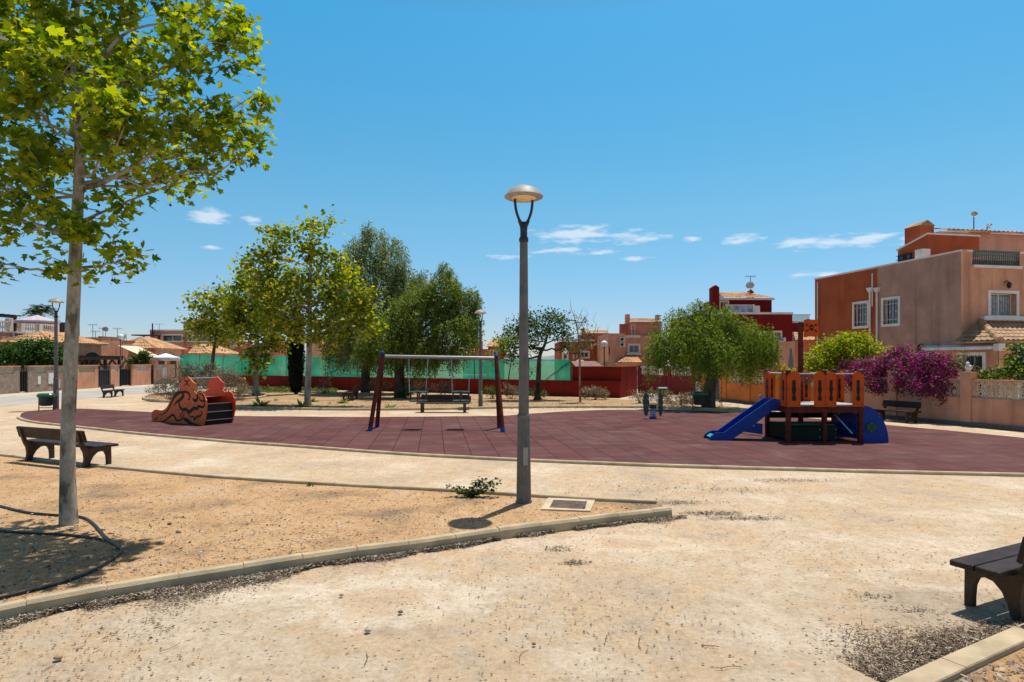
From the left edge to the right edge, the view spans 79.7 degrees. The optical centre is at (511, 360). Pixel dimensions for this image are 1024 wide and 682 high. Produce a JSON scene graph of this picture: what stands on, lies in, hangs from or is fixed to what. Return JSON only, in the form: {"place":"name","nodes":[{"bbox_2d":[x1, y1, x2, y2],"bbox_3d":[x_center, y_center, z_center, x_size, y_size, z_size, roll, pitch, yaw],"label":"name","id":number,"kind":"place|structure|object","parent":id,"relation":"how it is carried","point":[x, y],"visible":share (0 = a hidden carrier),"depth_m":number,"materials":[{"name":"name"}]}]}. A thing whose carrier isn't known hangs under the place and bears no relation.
{"place":"outdoors","nodes":[
{"label":"outdoors","id":0,"kind":"place"},
{"bbox_2d":[0,318,58,373],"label":"house","id":1,"kind":"structure","parent":0,"point":[22,328],"depth_m":47.80,"materials":[{"name":"white paint"}]},
{"bbox_2d":[13,315,59,330],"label":"parasol","id":2,"kind":"object","parent":1,"relation":"on","point":[37,319],"visible":0.81,"depth_m":46.97,"materials":[{"name":"white fabric"}]},
{"bbox_2d":[0,331,108,373],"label":"house","id":3,"kind":"structure","parent":0,"point":[89,347],"depth_m":46.91,"materials":[{"name":"tile"}]},
{"bbox_2d":[0,383,178,396],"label":"pavement","id":4,"kind":"structure","parent":0,"point":[60,391],"depth_m":41.05,"materials":[{"name":"beige concrete"}]},
{"bbox_2d":[0,385,202,405],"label":"road","id":5,"kind":"structure","parent":0,"point":[15,400],"depth_m":35.21,"materials":[{"name":"grey asphalt"}]},
{"bbox_2d":[85,336,121,368],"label":"house","id":6,"kind":"structure","parent":0,"point":[112,348],"depth_m":52.24,"materials":[{"name":"paint"}]},
{"bbox_2d":[129,337,186,378],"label":"house","id":7,"kind":"structure","parent":0,"point":[154,345],"depth_m":57.91,"materials":[{"name":"ceramic"}]},
{"bbox_2d":[131,318,243,346],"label":"house","id":8,"kind":"structure","parent":0,"point":[170,336],"depth_m":85.01,"materials":[{"name":"orange paint"}]},
{"bbox_2d":[162,334,182,341],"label":"window","id":9,"kind":"structure","parent":8,"relation":"in","point":[165,337],"depth_m":85.14,"materials":[{"name":"white paint"}]},
{"bbox_2d":[142,393,262,399],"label":"soil","id":10,"kind":"structure","parent":0,"point":[163,398],"depth_m":34.11,"materials":[{"name":"beige soil"}]},
{"bbox_2d":[142,371,198,399],"bbox_3d":[-16.782,1.255,30.266,2.802,1.561,1.532,0,0,0],"label":"dry bush","id":11,"kind":"object","parent":10,"relation":"on","point":[164,386],"visible":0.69,"depth_m":30.18,"materials":[{"name":"grey plant"}]},
{"bbox_2d":[163,361,226,392],"bbox_3d":[-16.935,0.972,32.972,3.271,2.120,1.694,0,0,0],"label":"oleander","id":12,"kind":"object","parent":10,"relation":"on","point":[185,370],"visible":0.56,"depth_m":32.90,"materials":[{"name":"green plant"}]},
{"bbox_2d":[172,275,249,378],"bbox_3d":[-18.220,-1.611,38.047,5.438,7.298,3.255,0,0,0],"label":"plane tree","id":13,"kind":"object","parent":10,"relation":"on","point":[209,326],"visible":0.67,"depth_m":37.71,"materials":[{"name":"green plant"}]},
{"bbox_2d":[193,367,250,398],"bbox_3d":[-14.705,1.139,31.050,3.162,1.835,2.149,0,0,0],"label":"dry bush","id":14,"kind":"object","parent":10,"relation":"on","point":[232,386],"visible":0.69,"depth_m":30.93,"materials":[{"name":"grey plant"}]},
{"bbox_2d":[216,259,297,394],"bbox_3d":[-14.792,-1.893,35.705,4.562,7.798,3.318,0,0,-20],"label":"plane tree","id":15,"kind":"object","parent":10,"relation":"on","point":[235,317],"visible":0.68,"depth_m":35.18,"materials":[{"name":"green plant"}]},
{"bbox_2d":[223,340,287,355],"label":"house","id":16,"kind":"structure","parent":0,"point":[246,346],"depth_m":80.31,"materials":[{"name":"orange tile"}]},
{"bbox_2d":[0,456,662,602],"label":"soil","id":17,"kind":"structure","parent":0,"point":[361,504],"depth_m":7.79,"materials":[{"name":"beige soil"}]},
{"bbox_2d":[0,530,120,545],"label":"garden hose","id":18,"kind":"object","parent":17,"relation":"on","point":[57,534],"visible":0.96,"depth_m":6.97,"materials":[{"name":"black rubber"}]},
{"bbox_2d":[0,505,123,598],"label":"garden hose","id":19,"kind":"object","parent":17,"relation":"on","point":[102,533],"visible":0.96,"depth_m":5.96,"materials":[{"name":"black rubber"}]},
{"bbox_2d":[0,0,281,525],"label":"plane tree","id":20,"kind":"object","parent":17,"relation":"on","point":[55,33],"visible":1,"depth_m":7.26,"materials":[{"name":"green plant"}]},
{"bbox_2d":[446,476,501,497],"bbox_3d":[-0.557,1.843,8.975,0.830,0.322,0.295,0,0,0],"label":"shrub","id":21,"kind":"object","parent":17,"relation":"on","point":[473,489],"visible":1,"depth_m":8.95,"materials":[{"name":"green plant"}]},
{"bbox_2d":[504,185,542,503],"bbox_3d":[0.165,-0.230,8.614,0.549,4.461,0.549,0,0,-15],"label":"street lamp","id":22,"kind":"object","parent":17,"relation":"on","point":[524,194],"visible":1,"depth_m":8.55,"materials":[{"name":"metal"}]},
{"bbox_2d":[541,498,594,511],"bbox_3d":[0.781,1.995,8.426,0.671,0.050,0.690,0,0,12],"label":"manhole","id":23,"kind":"object","parent":17,"relation":"on","point":[563,504],"visible":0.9,"depth_m":8.36,"materials":[{"name":"concrete"}]},
{"bbox_2d":[236,390,741,408],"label":"soil","id":24,"kind":"structure","parent":0,"point":[284,399],"depth_m":29.95,"materials":[{"name":"beige soil"}]},
{"bbox_2d":[239,384,338,392],"bbox_3d":[-15.374,1.934,41.358,8.962,0.490,6.930,0,0,0],"label":"ground cover","id":25,"kind":"object","parent":24,"relation":"on","point":[284,389],"visible":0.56,"depth_m":39.79,"materials":[{"name":"green plant"}]},
{"bbox_2d":[286,306,305,393],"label":"cypress","id":26,"kind":"object","parent":24,"relation":"on","point":[296,365],"visible":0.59,"depth_m":36.31,"materials":[{"name":"green plant"}]},
{"bbox_2d":[229,204,390,404],"bbox_3d":[-9.065,-2.463,27.632,7.259,9.124,4.439,0,0,0],"label":"plane tree","id":27,"kind":"object","parent":24,"relation":"on","point":[275,293],"visible":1,"depth_m":27.20,"materials":[{"name":"green plant"}]},
{"bbox_2d":[342,385,359,400],"bbox_3d":[-8.221,1.633,31.469,0.651,0.735,2.200,0,0,-7],"label":"park bench","id":28,"kind":"object","parent":24,"relation":"on","point":[350,393],"visible":0.99,"depth_m":30.59,"materials":[{"name":"brown wood"}]},
{"bbox_2d":[316,220,432,392],"bbox_3d":[-8.355,-3.197,37.016,7.388,10.542,5.576,0,0,0],"label":"pepper tree","id":29,"kind":"object","parent":24,"relation":"on","point":[379,270],"visible":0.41,"depth_m":36.55,"materials":[{"name":"green plant"}]},
{"bbox_2d":[349,261,485,397],"bbox_3d":[-5.071,-1.695,33.066,7.550,7.452,4.348,0,0,0],"label":"pepper tree","id":30,"kind":"object","parent":24,"relation":"on","point":[447,319],"visible":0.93,"depth_m":32.42,"materials":[{"name":"green plant"}]},
{"bbox_2d":[432,380,455,394],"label":"dry bush","id":31,"kind":"object","parent":24,"relation":"on","point":[446,388],"visible":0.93,"depth_m":32.87,"materials":[{"name":"brown plant"}]},
{"bbox_2d":[475,310,485,406],"bbox_3d":[-1.333,-0.085,25.989,0.513,4.169,0.513,0,0,-40],"label":"street lamp","id":32,"kind":"object","parent":24,"relation":"on","point":[480,389],"visible":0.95,"depth_m":25.93,"materials":[{"name":"metal"}]},
{"bbox_2d":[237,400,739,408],"bbox_3d":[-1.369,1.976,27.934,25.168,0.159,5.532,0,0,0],"label":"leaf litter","id":33,"kind":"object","parent":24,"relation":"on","point":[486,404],"visible":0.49,"depth_m":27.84,"materials":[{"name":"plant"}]},
{"bbox_2d":[482,330,518,395],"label":"sapling","id":34,"kind":"object","parent":24,"relation":"on","point":[506,343],"visible":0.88,"depth_m":30.45,"materials":[{"name":"green plant"}]},
{"bbox_2d":[501,382,518,398],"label":"dry bush","id":35,"kind":"object","parent":24,"relation":"on","point":[512,388],"visible":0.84,"depth_m":32.18,"materials":[{"name":"brown plant"}]},
{"bbox_2d":[492,305,579,399],"bbox_3d":[1.210,-0.378,31.159,4.671,4.902,2.880,0,0,0],"label":"deciduous tree","id":36,"kind":"object","parent":24,"relation":"on","point":[537,334],"visible":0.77,"depth_m":31.20,"materials":[{"name":"green plant"}]},
{"bbox_2d":[560,310,594,401],"bbox_3d":[3.233,-0.199,29.471,1.742,4.586,1.423,0,0,-28],"label":"deciduous tree","id":37,"kind":"object","parent":24,"relation":"on","point":[578,341],"visible":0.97,"depth_m":29.46,"materials":[{"name":"green plant"}]},
{"bbox_2d":[581,385,610,399],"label":"dry bush","id":38,"kind":"object","parent":24,"relation":"on","point":[587,392],"visible":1,"depth_m":31.28,"materials":[{"name":"brown plant"}]},
{"bbox_2d":[643,386,675,402],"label":"dry bush","id":39,"kind":"object","parent":24,"relation":"on","point":[650,395],"visible":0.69,"depth_m":28.54,"materials":[{"name":"brown plant"}]},
{"bbox_2d":[663,389,693,405],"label":"dry bush","id":40,"kind":"object","parent":24,"relation":"on","point":[683,399],"visible":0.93,"depth_m":26.92,"materials":[{"name":"brown plant"}]},
{"bbox_2d":[691,391,707,409],"bbox_3d":[7.611,1.622,24.865,0.612,0.756,0.415,0,0,-3],"label":"litter bin","id":41,"kind":"object","parent":24,"relation":"on","point":[699,398],"visible":0.99,"depth_m":24.71,"materials":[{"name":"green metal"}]},
{"bbox_2d":[640,298,785,407],"bbox_3d":[8.321,-0.271,25.387,5.716,4.670,3.691,0,0,-19],"label":"pepper tree","id":42,"kind":"object","parent":24,"relation":"on","point":[712,351],"visible":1,"depth_m":24.92,"materials":[{"name":"green plant"}]},
{"bbox_2d":[0,361,1023,681],"bbox_3d":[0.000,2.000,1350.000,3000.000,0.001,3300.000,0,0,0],"label":"ground","id":43,"kind":"structure","parent":0,"point":[776,601],"depth_m":5.34,"materials":[{"name":"beige sand"}]},
{"bbox_2d":[0,341,19,367],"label":"bush","id":44,"kind":"object","parent":43,"relation":"on","point":[3,358],"visible":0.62,"depth_m":41.11,"materials":[{"name":"green plant"}]},
{"bbox_2d":[0,366,20,393],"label":"garden wall","id":45,"kind":"structure","parent":43,"relation":"on","point":[10,383],"depth_m":37.06,"materials":[{"name":"paint"}]},
{"bbox_2d":[20,366,26,391],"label":"metal gate","id":46,"kind":"structure","parent":45,"relation":"attached to","point":[23,381],"depth_m":38.17,"materials":[{"name":"black metal"}]},
{"bbox_2d":[0,334,62,370],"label":"bush","id":47,"kind":"object","parent":43,"relation":"on","point":[30,352],"visible":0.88,"depth_m":41.01,"materials":[{"name":"green plant"}]},
{"bbox_2d":[24,365,53,392],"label":"garden wall","id":48,"kind":"structure","parent":43,"relation":"on","point":[42,381],"depth_m":39.39,"materials":[{"name":"paint"}]},
{"bbox_2d":[19,303,58,325],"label":"palm tree","id":49,"kind":"object","parent":43,"relation":"on","point":[36,310],"visible":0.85,"depth_m":73.55,"materials":[{"name":"green plant"}]},
{"bbox_2d":[36,393,55,409],"bbox_3d":[-18.684,1.653,24.599,0.561,0.694,0.381,0,0,-9],"label":"litter bin","id":50,"kind":"object","parent":43,"relation":"on","point":[45,399],"visible":1,"depth_m":24.47,"materials":[{"name":"green plastic"}]},
{"bbox_2d":[40,341,63,365],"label":"bush","id":51,"kind":"object","parent":43,"relation":"on","point":[60,354],"visible":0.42,"depth_m":41.13,"materials":[{"name":"green plant"}]},
{"bbox_2d":[47,298,63,409],"bbox_3d":[-18.689,-0.286,25.137,0.563,4.573,0.563,0,0,35],"label":"street lamp","id":52,"kind":"object","parent":43,"relation":"on","point":[56,378],"visible":0.99,"depth_m":25.08,"materials":[{"name":"metal"}]},
{"bbox_2d":[16,426,118,467],"bbox_3d":[-8.734,1.646,11.972,2.286,0.708,0.628,0,0,24],"label":"park bench","id":53,"kind":"object","parent":43,"relation":"on","point":[49,438],"visible":0.97,"depth_m":11.83,"materials":[{"name":"brown wood"}]},
{"bbox_2d":[58,365,98,389],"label":"garden wall","id":54,"kind":"structure","parent":43,"relation":"on","point":[87,380],"depth_m":43.57,"materials":[{"name":"orange paint"}]},
{"bbox_2d":[98,365,109,386],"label":"metal gate","id":55,"kind":"structure","parent":54,"relation":"attached to","point":[103,376],"depth_m":45.76,"materials":[{"name":"black metal"}]},
{"bbox_2d":[78,355,126,371],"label":"pergola","id":56,"kind":"object","parent":43,"relation":"on","point":[84,358],"visible":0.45,"depth_m":45.99,"materials":[{"name":"brown wood"}]},
{"bbox_2d":[100,384,124,397],"bbox_3d":[-22.161,1.666,34.001,0.592,0.668,1.889,0,0,-12],"label":"park bench","id":57,"kind":"object","parent":43,"relation":"on","point":[105,392],"visible":0.98,"depth_m":33.68,"materials":[{"name":"brown wood"}]},
{"bbox_2d":[108,365,119,386],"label":"garden wall","id":58,"kind":"structure","parent":43,"relation":"on","point":[114,374],"depth_m":46.75,"materials":[{"name":"orange paint"}]},
{"bbox_2d":[119,365,130,385],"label":"metal gate","id":59,"kind":"structure","parent":58,"relation":"attached to","point":[125,376],"depth_m":48.14,"materials":[{"name":"black metal"}]},
{"bbox_2d":[122,340,134,368],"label":"house","id":60,"kind":"structure","parent":43,"relation":"on","point":[125,353],"depth_m":56.00,"materials":[{"name":"paint"}]},
{"bbox_2d":[124,347,154,368],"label":"bush","id":61,"kind":"object","parent":43,"relation":"on","point":[135,358],"visible":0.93,"depth_m":51.28,"materials":[{"name":"green plant"}]},
{"bbox_2d":[129,364,151,385],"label":"garden wall","id":62,"kind":"structure","parent":43,"relation":"on","point":[140,376],"depth_m":50.10,"materials":[{"name":"orange paint"}]},
{"bbox_2d":[152,364,175,383],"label":"garden wall","id":63,"kind":"structure","parent":43,"relation":"on","point":[158,372],"depth_m":53.13,"materials":[{"name":"orange paint"}]},
{"bbox_2d":[142,391,266,401],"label":"kerb","id":64,"kind":"structure","parent":43,"relation":"on","point":[156,400],"depth_m":31.64,"materials":[{"name":"concrete"}]},
{"bbox_2d":[188,344,241,354],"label":"house","id":65,"kind":"structure","parent":43,"relation":"on","point":[206,349],"depth_m":68.25,"materials":[{"name":"tile"}]},
{"bbox_2d":[0,453,656,503],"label":"kerb","id":66,"kind":"structure","parent":43,"relation":"on","point":[599,499],"depth_m":9.75,"materials":[{"name":"concrete"}]},
{"bbox_2d":[0,506,671,622],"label":"kerb","id":67,"kind":"structure","parent":43,"relation":"on","point":[14,608],"depth_m":5.87,"materials":[{"name":"concrete"}]},
{"bbox_2d":[0,515,686,663],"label":"leaf litter","id":68,"kind":"object","parent":43,"relation":"on","point":[163,592],"visible":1,"depth_m":5.40,"materials":[{"name":"plant"}]},
{"bbox_2d":[179,374,621,397],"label":"court wall","id":69,"kind":"structure","parent":43,"relation":"on","point":[568,388],"depth_m":37.48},
{"bbox_2d":[180,354,570,379],"bbox_3d":[-12.009,0.291,42.324,34.611,1.678,0.145,0,0,28],"label":"netting fence","id":70,"kind":"object","parent":69,"relation":"on","point":[557,369],"visible":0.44,"depth_m":39.19,"materials":[{"name":"green fabric"}]},
{"bbox_2d":[416,395,469,412],"bbox_3d":[-2.652,1.666,23.828,2.050,0.668,0.592,0,0,3],"label":"park bench","id":71,"kind":"object","parent":43,"relation":"on","point":[442,397],"visible":0.94,"depth_m":24.00,"materials":[{"name":"brown wood"}]},
{"bbox_2d":[236,405,743,411],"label":"kerb","id":72,"kind":"structure","parent":43,"relation":"on","point":[484,407],"depth_m":25.11,"materials":[{"name":"concrete"}]},
{"bbox_2d":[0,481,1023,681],"bbox_3d":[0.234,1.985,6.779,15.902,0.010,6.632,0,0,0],"label":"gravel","id":73,"kind":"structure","parent":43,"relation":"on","point":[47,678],"depth_m":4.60,"materials":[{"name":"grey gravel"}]},
{"bbox_2d":[85,440,952,654],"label":"leaf litter","id":74,"kind":"object","parent":43,"relation":"on","point":[573,561],"visible":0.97,"depth_m":7.77,"materials":[{"name":"plant"}]},
{"bbox_2d":[16,416,1023,476],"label":"kerb","id":75,"kind":"structure","parent":43,"relation":"on","point":[963,473],"depth_m":11.82,"materials":[{"name":"concrete"}]},
{"bbox_2d":[20,409,1023,472],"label":"play surface","id":76,"kind":"object","parent":43,"relation":"on","point":[665,437],"visible":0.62,"depth_m":15.48,"materials":[{"name":"rubber"}]},
{"bbox_2d":[151,376,235,424],"bbox_3d":[-10.370,1.242,19.930,2.902,1.491,1.026,0,0,29],"label":"toddler slide","id":77,"kind":"object","parent":76,"relation":"on","point":[215,403],"visible":1,"depth_m":19.41,"materials":[{"name":"plastic"}]},
{"bbox_2d":[367,349,504,431],"bbox_3d":[-2.150,0.842,17.752,3.983,2.364,1.232,0,0,3],"label":"swing set","id":78,"kind":"object","parent":76,"relation":"on","point":[377,395],"visible":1,"depth_m":17.84,"materials":[{"name":"red metal"}]},
{"bbox_2d":[642,393,662,418],"bbox_3d":[4.862,1.550,21.106,0.722,0.900,0.270,0,0,0],"label":"spring rocker","id":79,"kind":"object","parent":76,"relation":"on","point":[646,404],"visible":0.99,"depth_m":21.07,"materials":[{"name":"green plastic"}]},
{"bbox_2d":[703,319,888,442],"bbox_3d":[7.034,0.449,15.917,4.222,3.101,2.166,0,0,0],"label":"climbing frame","id":80,"kind":"object","parent":76,"relation":"on","point":[865,424],"visible":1,"depth_m":14.93,"materials":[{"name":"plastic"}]},
{"bbox_2d":[41,502,1004,671],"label":"twigs","id":81,"kind":"object","parent":43,"relation":"on","point":[528,649],"visible":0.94,"depth_m":4.27,"materials":[{"name":"brown wood"}]},
{"bbox_2d":[572,366,637,397],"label":"red block","id":82,"kind":"structure","parent":43,"relation":"on","point":[626,376],"depth_m":33.90,"materials":[{"name":"red paint"}]},
{"bbox_2d":[638,366,666,392],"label":"garden wall","id":83,"kind":"structure","parent":43,"relation":"on","point":[661,383],"depth_m":38.04,"materials":[{"name":"red paint"}]},
{"bbox_2d":[667,366,696,394],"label":"garden wall","id":84,"kind":"structure","parent":43,"relation":"on","point":[676,385],"depth_m":35.89,"materials":[{"name":"red paint"}]},
{"bbox_2d":[721,366,830,404],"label":"garden wall","id":85,"kind":"structure","parent":43,"relation":"on","point":[749,394],"depth_m":28.29,"materials":[{"name":"orange paint"}]},
{"bbox_2d":[773,332,814,386],"bbox_3d":[16.908,0.140,36.340,1.793,3.719,3.321,0,0,0],"label":"house extension","id":86,"kind":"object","parent":43,"relation":"on","point":[786,347],"visible":0.22,"depth_m":35.20,"materials":[{"name":"orange paint"}]},
{"bbox_2d":[803,326,895,378],"bbox_3d":[13.171,-0.126,24.080,4.021,2.452,2.237,0,0,0],"label":"bush","id":87,"kind":"object","parent":43,"relation":"on","point":[840,346],"visible":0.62,"depth_m":23.68,"materials":[{"name":"green plant"}]},
{"bbox_2d":[873,400,921,422],"bbox_3d":[12.660,1.666,20.214,0.592,0.668,1.524,0,0,-21],"label":"park bench","id":88,"kind":"object","parent":43,"relation":"on","point":[905,404],"visible":0.85,"depth_m":20.06,"materials":[{"name":"brown wood"}]},
{"bbox_2d":[802,613,1023,681],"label":"leaf litter","id":89,"kind":"object","parent":43,"relation":"on","point":[954,643],"visible":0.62,"depth_m":4.26,"materials":[{"name":"plant"}]},
{"bbox_2d":[842,370,1023,431],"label":"garden wall","id":90,"kind":"structure","parent":43,"relation":"on","point":[969,407],"depth_m":18.76,"materials":[{"name":"beige paint"}]},
{"bbox_2d":[834,341,961,406],"bbox_3d":[13.249,0.444,21.374,2.046,2.289,4.996,0,0,-19],"label":"bougainvillea","id":91,"kind":"object","parent":90,"relation":"attached to","point":[936,366],"visible":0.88,"depth_m":20.51,"materials":[{"name":"purple plant"}]},
{"bbox_2d":[946,349,979,371],"bbox_3d":[14.252,0.059,19.344,0.805,0.836,0.976,0,0,-40],"label":"bush","id":92,"kind":"object","parent":90,"relation":"on","point":[960,360],"visible":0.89,"depth_m":19.36,"materials":[{"name":"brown plant"}]},
{"bbox_2d":[975,341,1023,386],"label":"bush","id":93,"kind":"object","parent":90,"relation":"on","point":[1015,364],"visible":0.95,"depth_m":18.40,"materials":[{"name":"green plant"}]},
{"bbox_2d":[888,623,1023,681],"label":"kerb","id":94,"kind":"structure","parent":43,"relation":"on","point":[953,666],"depth_m":4.02,"materials":[{"name":"concrete"}]},
{"bbox_2d":[950,537,1023,621],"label":"park bench","id":95,"kind":"object","parent":43,"relation":"on","point":[1002,568],"visible":0.98,"depth_m":4.81,"materials":[{"name":"brown wood"}]},
{"bbox_2d":[0,0,1023,356],"label":"sky","id":96,"kind":"structure","parent":0,"point":[674,151],"materials":[{"name":"blue"}]},
{"bbox_2d":[555,328,608,379],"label":"house","id":97,"kind":"structure","parent":0,"point":[589,355],"depth_m":52.00,"materials":[{"name":"concrete"}]},
{"bbox_2d":[571,361,602,365],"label":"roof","id":98,"kind":"structure","parent":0,"point":[586,363],"depth_m":39.21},
{"bbox_2d":[597,314,661,387],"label":"house","id":99,"kind":"structure","parent":0,"point":[632,351],"depth_m":46.00,"materials":[{"name":"orange paint"}]},
{"bbox_2d":[670,285,813,383],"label":"house","id":100,"kind":"structure","parent":0,"point":[750,305],"depth_m":41.18,"materials":[{"name":"red paint"}]},
{"bbox_2d":[814,220,1023,399],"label":"house","id":101,"kind":"structure","parent":0,"point":[930,287],"depth_m":25.81,"materials":[{"name":"paint"}]},
{"bbox_2d":[852,300,868,328],"bbox_3d":[16.638,-2.181,29.170,0.357,1.285,1.046,0,0,0],"label":"window","id":102,"kind":"structure","parent":101,"relation":"in","point":[862,310],"depth_m":29.26,"materials":[{"name":"white paint"}]},
{"bbox_2d":[881,296,899,326],"bbox_3d":[16.973,-2.192,27.404,0.359,1.316,1.053,0,0,0],"label":"window","id":103,"kind":"structure","parent":101,"relation":"in","point":[892,306],"depth_m":27.49,"materials":[{"name":"white paint"}]},
{"bbox_2d":[922,344,1004,350],"bbox_3d":[17.437,-0.490,23.812,0.286,0.260,3.409,0,0,-10],"label":"awning","id":104,"kind":"object","parent":101,"relation":"attached to","point":[997,347],"visible":0.93,"depth_m":23.43,"materials":[{"name":"white paint"}]},
{"bbox_2d":[959,352,985,397],"bbox_3d":[17.775,0.848,23.518,0.329,2.344,1.079,0,0,-11],"label":"window","id":105,"kind":"structure","parent":101,"relation":"in","point":[974,358],"depth_m":23.41,"materials":[{"name":"white paint"}]},
{"bbox_2d":[988,290,1018,315],"bbox_3d":[19.514,-2.235,24.457,1.458,1.109,0.522,0,0,0],"label":"window","id":106,"kind":"structure","parent":101,"relation":"in","point":[998,304],"depth_m":24.55,"materials":[{"name":"white paint"}]},
{"bbox_2d":[952,647,1023,681],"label":"soil","id":107,"kind":"structure","parent":0,"point":[1000,662],"depth_m":3.94,"materials":[{"name":"beige soil"}]},
{"bbox_2d":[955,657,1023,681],"bbox_3d":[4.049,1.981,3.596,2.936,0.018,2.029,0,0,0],"label":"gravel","id":108,"kind":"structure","parent":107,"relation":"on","point":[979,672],"depth_m":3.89,"materials":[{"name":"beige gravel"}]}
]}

